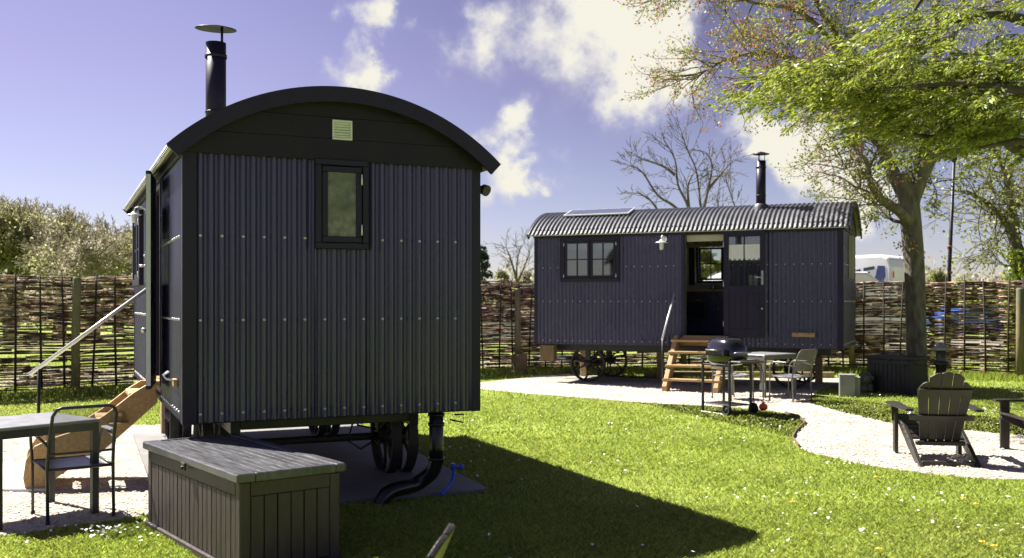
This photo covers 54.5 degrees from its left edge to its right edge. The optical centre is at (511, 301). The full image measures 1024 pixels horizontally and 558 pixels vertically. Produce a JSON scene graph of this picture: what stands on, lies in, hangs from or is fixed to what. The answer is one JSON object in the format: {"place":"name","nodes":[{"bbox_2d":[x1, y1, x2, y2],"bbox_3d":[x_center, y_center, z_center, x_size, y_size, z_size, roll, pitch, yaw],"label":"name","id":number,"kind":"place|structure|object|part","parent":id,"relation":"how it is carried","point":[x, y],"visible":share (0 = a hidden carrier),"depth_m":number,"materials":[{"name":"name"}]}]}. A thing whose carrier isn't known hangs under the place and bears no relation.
{"place":"outdoors","nodes":[
{"label":"outdoors","id":0,"kind":"place"},
{"bbox_2d":[0,424,192,534],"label":"gravel patio","id":1,"kind":"structure","parent":0,"point":[86,508],"depth_m":8.43,"materials":[{"name":"white gravel"}]},
{"bbox_2d":[3,462,44,491],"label":"paving slab","id":2,"kind":"structure","parent":1,"relation":"on","point":[13,473],"depth_m":9.11,"materials":[{"name":"concrete"}]},
{"bbox_2d":[23,288,156,488],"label":"entry steps","id":3,"kind":"structure","parent":2,"relation":"on","point":[134,403],"depth_m":8.95,"materials":[{"name":"brown wood"}]},
{"bbox_2d":[0,412,98,529],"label":"garden table","id":4,"kind":"object","parent":1,"relation":"on","point":[23,425],"visible":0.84,"depth_m":7.66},
{"bbox_2d":[29,404,117,524],"bbox_3d":[-3.341,1.209,7.610,0.578,0.883,0.608,0,0,-38],"label":"garden chair","id":5,"kind":"object","parent":1,"relation":"on","point":[47,464],"visible":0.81,"depth_m":7.59,"materials":[{"name":"black metal"}]},
{"bbox_2d":[0,357,1002,385],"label":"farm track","id":6,"kind":"structure","parent":0,"point":[840,358],"depth_m":24.98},
{"bbox_2d":[480,309,539,347],"bbox_3d":[-0.352,0.918,33.500,4.185,1.457,1.790,0,0,-8],"label":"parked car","id":7,"kind":"object","parent":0,"point":[505,327],"visible":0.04,"depth_m":32.66,"materials":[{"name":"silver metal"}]},
{"bbox_3d":[-0.676,0.470,32.590,0.800,0.400,0.008,0,0,-8],"label":"window","id":8,"kind":"part","parent":7,"relation":"part of","materials":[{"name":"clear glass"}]},
{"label":"window","id":9,"kind":"part","parent":7,"relation":"part of","materials":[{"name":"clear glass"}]},
{"bbox_2d":[0,321,1023,557],"bbox_3d":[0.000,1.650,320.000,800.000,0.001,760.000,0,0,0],"label":"ground","id":10,"kind":"structure","parent":0,"point":[979,394],"depth_m":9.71,"materials":[{"name":"plant"}]},
{"bbox_2d":[0,192,62,335],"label":"tree","id":11,"kind":"object","parent":10,"relation":"on","point":[16,219],"visible":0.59,"depth_m":44.58,"materials":[{"name":"green plant"}]},
{"bbox_2d":[12,203,102,337],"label":"tree","id":12,"kind":"object","parent":10,"relation":"on","point":[51,237],"visible":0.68,"depth_m":42.88,"materials":[{"name":"green plant"}]},
{"bbox_2d":[0,269,133,328],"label":"distant woodland","id":13,"kind":"object","parent":10,"relation":"on","point":[36,291],"visible":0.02,"depth_m":61.57,"materials":[{"name":"green plant"}]},
{"bbox_2d":[0,269,139,392],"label":"woven fence","id":14,"kind":"object","parent":10,"relation":"on","point":[77,372],"visible":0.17,"depth_m":17.56,"materials":[{"name":"brown wood"}]},
{"bbox_2d":[36,226,124,342],"bbox_3d":[-16.835,-0.600,39.762,3.292,4.781,3.931,0,0,0],"label":"tree","id":15,"kind":"object","parent":10,"relation":"on","point":[89,258],"visible":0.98,"depth_m":38.86,"materials":[{"name":"green plant"}]},
{"bbox_2d":[86,213,132,332],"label":"tree","id":16,"kind":"object","parent":10,"relation":"on","point":[121,266],"visible":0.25,"depth_m":50.78,"materials":[{"name":"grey plant"}]},
{"bbox_2d":[119,232,131,268],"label":"tree","id":17,"kind":"object","parent":10,"relation":"on","point":[127,261],"visible":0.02,"depth_m":48.12,"materials":[{"name":"green plant"}]},
{"bbox_2d":[143,433,345,557],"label":"storage box","id":18,"kind":"object","parent":10,"relation":"on","point":[236,495],"visible":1,"depth_m":6.24,"materials":[{"name":"plastic"}]},
{"bbox_2d":[133,424,488,504],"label":"concrete slab","id":19,"kind":"structure","parent":10,"relation":"on","point":[362,477],"depth_m":9.74,"materials":[{"name":"grey concrete"}]},
{"bbox_2d":[123,24,500,505],"bbox_3d":[-2.479,-0.433,10.320,2.824,4.234,5.640,0,0,-24],"label":"shepherd hut","id":20,"kind":"object","parent":19,"relation":"on","point":[308,256],"visible":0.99,"depth_m":7.92,"materials":[{"name":"black metal"}]},
{"bbox_2d":[132,209,142,285],"bbox_3d":[-4.290,-0.595,11.420,0.081,0.830,1.100,0,0,-24],"label":"window","id":21,"kind":"structure","parent":20,"relation":"in","point":[137,228],"depth_m":11.10,"materials":[{"name":"black glass"}]},
{"bbox_2d":[139,170,155,389],"bbox_3d":[-3.174,-0.180,8.663,0.102,1.830,0.763,0,0,-16],"label":"door","id":22,"kind":"structure","parent":20,"relation":"in","point":[150,253],"depth_m":8.33,"materials":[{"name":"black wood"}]},
{"bbox_2d":[315,158,368,249],"bbox_3d":[-1.348,-0.768,7.878,0.426,0.705,0.076,0,0,-24],"label":"gable window","id":23,"kind":"structure","parent":20,"relation":"in","point":[341,186],"depth_m":7.87,"materials":[{"name":"black glass"}]},
{"bbox_2d":[440,463,463,495],"bbox_3d":[-0.545,1.521,8.526,0.110,0.230,0.366,0,0,29],"label":"garden hose","id":24,"kind":"object","parent":19,"relation":"on","point":[454,466],"visible":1,"depth_m":8.59,"materials":[{"name":"blue"}]},
{"bbox_2d":[427,523,454,557],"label":"slatted lounge chair","id":25,"kind":"object","parent":10,"relation":"on","point":[438,549],"visible":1,"depth_m":3.03,"materials":[{"name":"grey wood"}]},
{"bbox_2d":[480,245,499,303],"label":"conifer","id":26,"kind":"object","parent":10,"relation":"on","point":[484,266],"visible":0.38,"depth_m":43.84,"materials":[{"name":"green plant"}]},
{"bbox_2d":[483,267,514,305],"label":"tree","id":27,"kind":"object","parent":10,"relation":"on","point":[505,277],"visible":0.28,"depth_m":55.78,"materials":[{"name":"green plant"}]},
{"bbox_2d":[0,251,1007,316],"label":"distant hedgerow","id":28,"kind":"object","parent":10,"relation":"on","point":[935,269],"visible":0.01,"depth_m":87.42,"materials":[{"name":"green plant"}]},
{"bbox_2d":[0,263,1007,320],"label":"distant hedgerow","id":29,"kind":"object","parent":10,"relation":"on","point":[926,268],"depth_m":83.34,"materials":[{"name":"green plant"}]},
{"bbox_2d":[486,226,533,284],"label":"bare tree","id":30,"kind":"object","parent":10,"relation":"on","point":[517,278],"visible":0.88,"depth_m":51.95,"materials":[{"name":"grey plant"}]},
{"bbox_2d":[0,363,1023,400],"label":"rough grass","id":31,"kind":"structure","parent":10,"relation":"on","point":[73,392],"depth_m":21.51,"materials":[{"name":"green plant"}]},
{"bbox_2d":[480,275,855,368],"bbox_3d":[3.305,0.549,22.967,9.277,2.302,0.907,0,0,-4],"label":"woven fence","id":32,"kind":"object","parent":31,"relation":"on","point":[492,355],"visible":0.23,"depth_m":22.87,"materials":[{"name":"brown wood"}]},
{"bbox_2d":[13,395,1023,557],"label":"daisies","id":33,"kind":"object","parent":10,"relation":"on","point":[116,530],"visible":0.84,"depth_m":7.41,"materials":[{"name":"white plant"}]},
{"bbox_2d":[512,354,526,374],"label":"timber block","id":34,"kind":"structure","parent":10,"relation":"on","point":[519,362],"depth_m":22.37,"materials":[{"name":"brown wood"}]},
{"bbox_2d":[519,270,533,315],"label":"tree","id":35,"kind":"object","parent":10,"relation":"on","point":[527,275],"visible":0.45,"depth_m":59.76,"materials":[{"name":"green plant"}]},
{"bbox_2d":[644,371,833,377],"bbox_3d":[4.915,1.585,21.603,4.070,0.130,0.100,0,0,4],"label":"timber edging","id":36,"kind":"object","parent":10,"relation":"on","point":[708,374],"visible":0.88,"depth_m":21.61,"materials":[{"name":"brown wood"}]},
{"bbox_2d":[613,0,1023,381],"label":"broad tree","id":37,"kind":"object","parent":10,"relation":"on","point":[905,209],"visible":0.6,"depth_m":19.41,"materials":[{"name":"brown plant"}]},
{"bbox_2d":[838,374,855,396],"bbox_3d":[5.818,1.455,17.282,0.280,0.390,0.200,0,0,15],"label":"meter box","id":38,"kind":"object","parent":10,"relation":"on","point":[847,384],"visible":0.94,"depth_m":17.19,"materials":[{"name":"grey plastic"}]},
{"bbox_2d":[855,377,860,396],"bbox_3d":[5.983,1.480,17.282,0.130,0.340,0.150,0,0,25],"label":"meter box","id":39,"kind":"object","parent":10,"relation":"on","point":[858,386],"visible":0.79,"depth_m":17.21,"materials":[{"name":"plastic"}]},
{"bbox_2d":[706,0,1023,183],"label":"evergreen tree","id":40,"kind":"object","parent":10,"relation":"on","point":[837,81],"visible":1,"depth_m":13.00,"materials":[{"name":"green plant"}]},
{"bbox_2d":[859,372,873,392],"bbox_3d":[6.373,1.458,17.931,0.266,0.389,0.260,0,0,-41],"label":"clipped shrub","id":41,"kind":"object","parent":10,"relation":"on","point":[866,380],"visible":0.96,"depth_m":17.88,"materials":[{"name":"plant"}]},
{"bbox_2d":[865,354,929,395],"bbox_3d":[6.923,1.315,17.929,0.619,0.670,0.957,0,0,-40],"label":"storage box","id":42,"kind":"object","parent":10,"relation":"on","point":[902,374],"visible":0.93,"depth_m":17.69,"materials":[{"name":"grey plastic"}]},
{"bbox_2d":[854,274,1023,376],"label":"woven fence","id":43,"kind":"object","parent":10,"relation":"on","point":[1015,357],"visible":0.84,"depth_m":21.65,"materials":[{"name":"brown wood"}]},
{"bbox_2d":[933,343,948,388],"bbox_3d":[7.490,1.185,17.373,0.270,0.930,0.270,0,0,0],"label":"bollard light","id":44,"kind":"object","parent":10,"relation":"on","point":[940,363],"visible":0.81,"depth_m":17.30,"materials":[{"name":"black metal"}]},
{"bbox_2d":[925,266,957,311],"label":"tree","id":45,"kind":"object","parent":10,"relation":"on","point":[938,275],"visible":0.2,"depth_m":54.68,"materials":[{"name":"green plant"}]},
{"bbox_2d":[946,149,956,368],"bbox_3d":[10.258,-0.980,23.114,0.348,5.261,0.314,0,0,-34],"label":"lamp pole","id":46,"kind":"object","parent":10,"relation":"on","point":[949,263],"visible":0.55,"depth_m":23.09,"materials":[{"name":"black metal"}]},
{"bbox_2d":[926,306,1005,338],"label":"parked car","id":47,"kind":"object","parent":10,"relation":"on","point":[971,319],"visible":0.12,"depth_m":44.13,"materials":[{"name":"blue paint"}]},
{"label":"window","id":48,"kind":"part","parent":47,"relation":"part of","materials":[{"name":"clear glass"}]},
{"bbox_2d":[910,33,1023,365],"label":"ivy clad tree","id":49,"kind":"object","parent":10,"relation":"on","point":[1012,199],"visible":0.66,"depth_m":23.90,"materials":[{"name":"green plant"}]},
{"bbox_2d":[952,275,1000,305],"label":"tree","id":50,"kind":"object","parent":10,"relation":"on","point":[962,280],"visible":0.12,"depth_m":57.75,"materials":[{"name":"green plant"}]},
{"bbox_2d":[986,273,1011,312],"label":"tree","id":51,"kind":"object","parent":10,"relation":"on","point":[1003,278],"visible":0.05,"depth_m":51.97,"materials":[{"name":"green plant"}]},
{"bbox_2d":[0,0,1023,288],"label":"sky","id":52,"kind":"structure","parent":0,"point":[92,92],"materials":[{"name":"blue"}]},
{"bbox_2d":[480,374,1023,479],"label":"gravel path","id":53,"kind":"structure","parent":0,"point":[567,378],"depth_m":13.86,"materials":[{"name":"beige gravel"}]},
{"bbox_2d":[527,152,861,388],"bbox_3d":[3.469,-0.620,20.250,6.701,4.540,2.973,0,0,24],"label":"shepherd hut","id":54,"kind":"object","parent":53,"relation":"on","point":[608,281],"visible":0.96,"depth_m":19.28,"materials":[{"name":"black metal"}]},
{"bbox_2d":[561,236,619,281],"bbox_3d":[1.556,-0.840,19.827,1.235,0.900,0.081,0,0,24],"label":"window","id":55,"kind":"structure","parent":54,"relation":"in","point":[615,240],"depth_m":19.80,"materials":[{"name":"black glass"}]},
{"bbox_2d":[696,247,722,282],"bbox_3d":[4.279,-0.810,21.395,0.640,0.820,0.070,0,0,24],"label":"rear window","id":56,"kind":"structure","parent":54,"relation":"in","point":[698,250],"depth_m":21.41,"materials":[{"name":"black wood"}]},
{"bbox_2d":[723,230,764,337],"bbox_3d":[4.312,-0.330,18.534,0.784,2.000,0.102,0,0,25],"label":"door","id":57,"kind":"structure","parent":54,"relation":"in","point":[744,305],"depth_m":18.54,"materials":[{"name":"black wood"}]},
{"bbox_2d":[848,236,848,277],"bbox_3d":[6.456,-0.840,19.006,0.065,0.780,0.450,0,0,24],"label":"gable window","id":58,"kind":"structure","parent":54,"relation":"in","point":[848,236],"depth_m":18.80,"materials":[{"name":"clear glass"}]},
{"bbox_2d":[661,293,739,392],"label":"entry steps","id":59,"kind":"structure","parent":53,"relation":"on","point":[670,366],"depth_m":18.48,"materials":[{"name":"brown wood"}]},
{"bbox_2d":[690,338,767,415],"bbox_3d":[3.196,1.095,14.748,0.692,1.117,1.180,0,0,-28],"label":"barbecue","id":60,"kind":"object","parent":53,"relation":"on","point":[723,353],"visible":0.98,"depth_m":14.49,"materials":[{"name":"black metal"}]},
{"bbox_2d":[711,363,753,400],"bbox_3d":[3.665,1.214,16.744,0.608,0.873,0.618,0,0,-26],"label":"garden chair","id":61,"kind":"object","parent":53,"relation":"on","point":[733,375],"visible":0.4,"depth_m":16.72,"materials":[{"name":"black metal"}]},
{"bbox_2d":[731,352,795,397],"bbox_3d":[4.409,1.280,17.482,0.920,0.740,0.750,0,0,-39],"label":"garden table","id":62,"kind":"object","parent":53,"relation":"on","point":[763,356],"visible":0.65,"depth_m":17.18,"materials":[{"name":"grey metal"}]},
{"bbox_2d":[769,349,817,401],"bbox_3d":[4.660,1.214,16.468,0.627,0.873,0.608,0,0,-40],"label":"garden chair","id":63,"kind":"object","parent":53,"relation":"on","point":[805,359],"visible":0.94,"depth_m":16.32,"materials":[{"name":"black metal"}]},
{"bbox_2d":[785,411,805,446],"bbox_3d":[3.700,1.627,12.847,0.244,0.045,3.409,0,0,14],"label":"lawn edging","id":64,"kind":"object","parent":53,"relation":"on","point":[798,428],"visible":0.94,"depth_m":12.97,"materials":[{"name":"beige wood"}]},
{"bbox_2d":[885,372,983,467],"bbox_3d":[4.425,1.176,10.351,0.840,0.949,1.057,0,0,9],"label":"slatted lounge chair","id":65,"kind":"object","parent":53,"relation":"on","point":[942,427],"visible":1,"depth_m":10.13,"materials":[{"name":"grey wood"}]},
{"bbox_2d":[992,398,1023,448],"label":"slatted lounge chair","id":66,"kind":"object","parent":53,"relation":"on","point":[1007,418],"visible":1,"depth_m":11.07,"materials":[{"name":"grey wood"}]},
{"bbox_2d":[636,341,1010,354],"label":"car park","id":67,"kind":"structure","parent":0,"point":[935,345],"depth_m":34.78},
{"bbox_2d":[611,108,753,247],"bbox_3d":[5.811,-2.490,34.084,4.917,8.282,1.830,0,0,0],"label":"bare tree","id":68,"kind":"object","parent":67,"relation":"on","point":[708,188],"visible":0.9,"depth_m":33.97,"materials":[{"name":"brown plant"}]},
{"bbox_2d":[699,247,720,280],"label":"tree","id":69,"kind":"object","parent":67,"relation":"on","point":[705,268],"visible":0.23,"depth_m":41.66,"materials":[{"name":"green plant"}]},
{"bbox_2d":[711,144,747,206],"bbox_3d":[8.139,-2.135,36.936,1.565,7.571,1.458,0,0,0],"label":"bare tree","id":70,"kind":"object","parent":67,"relation":"on","point":[731,192],"visible":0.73,"depth_m":36.96,"materials":[{"name":"grey plant"}]},
{"bbox_2d":[703,272,889,352],"bbox_3d":[8.525,0.350,31.002,5.750,2.600,2.248,0,0,-4],"label":"caravan","id":71,"kind":"object","parent":67,"relation":"on","point":[863,276],"visible":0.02,"depth_m":30.06,"materials":[{"name":"white metal"}]},
{"bbox_2d":[856,287,865,305],"bbox_3d":[10.224,-0.125,30.004,0.900,0.650,0.020,0,0,-4],"label":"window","id":72,"kind":"structure","parent":71,"relation":"in","point":[857,294],"depth_m":30.01,"materials":[{"name":"glass"}]},
{"bbox_2d":[855,252,904,346],"bbox_3d":[10.211,-0.004,34.390,6.630,3.307,2.348,0,0,40],"label":"motorhome","id":73,"kind":"object","parent":67,"relation":"on","point":[880,267],"visible":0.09,"depth_m":31.76,"materials":[{"name":"white metal"}]},
{"bbox_2d":[863,266,873,270],"bbox_3d":[11.424,-1.050,31.853,0.350,0.160,0.020,0,0,40],"label":"window","id":74,"kind":"structure","parent":73,"relation":"in","point":[868,268],"depth_m":31.85,"materials":[{"name":"grey glass"}]}
]}

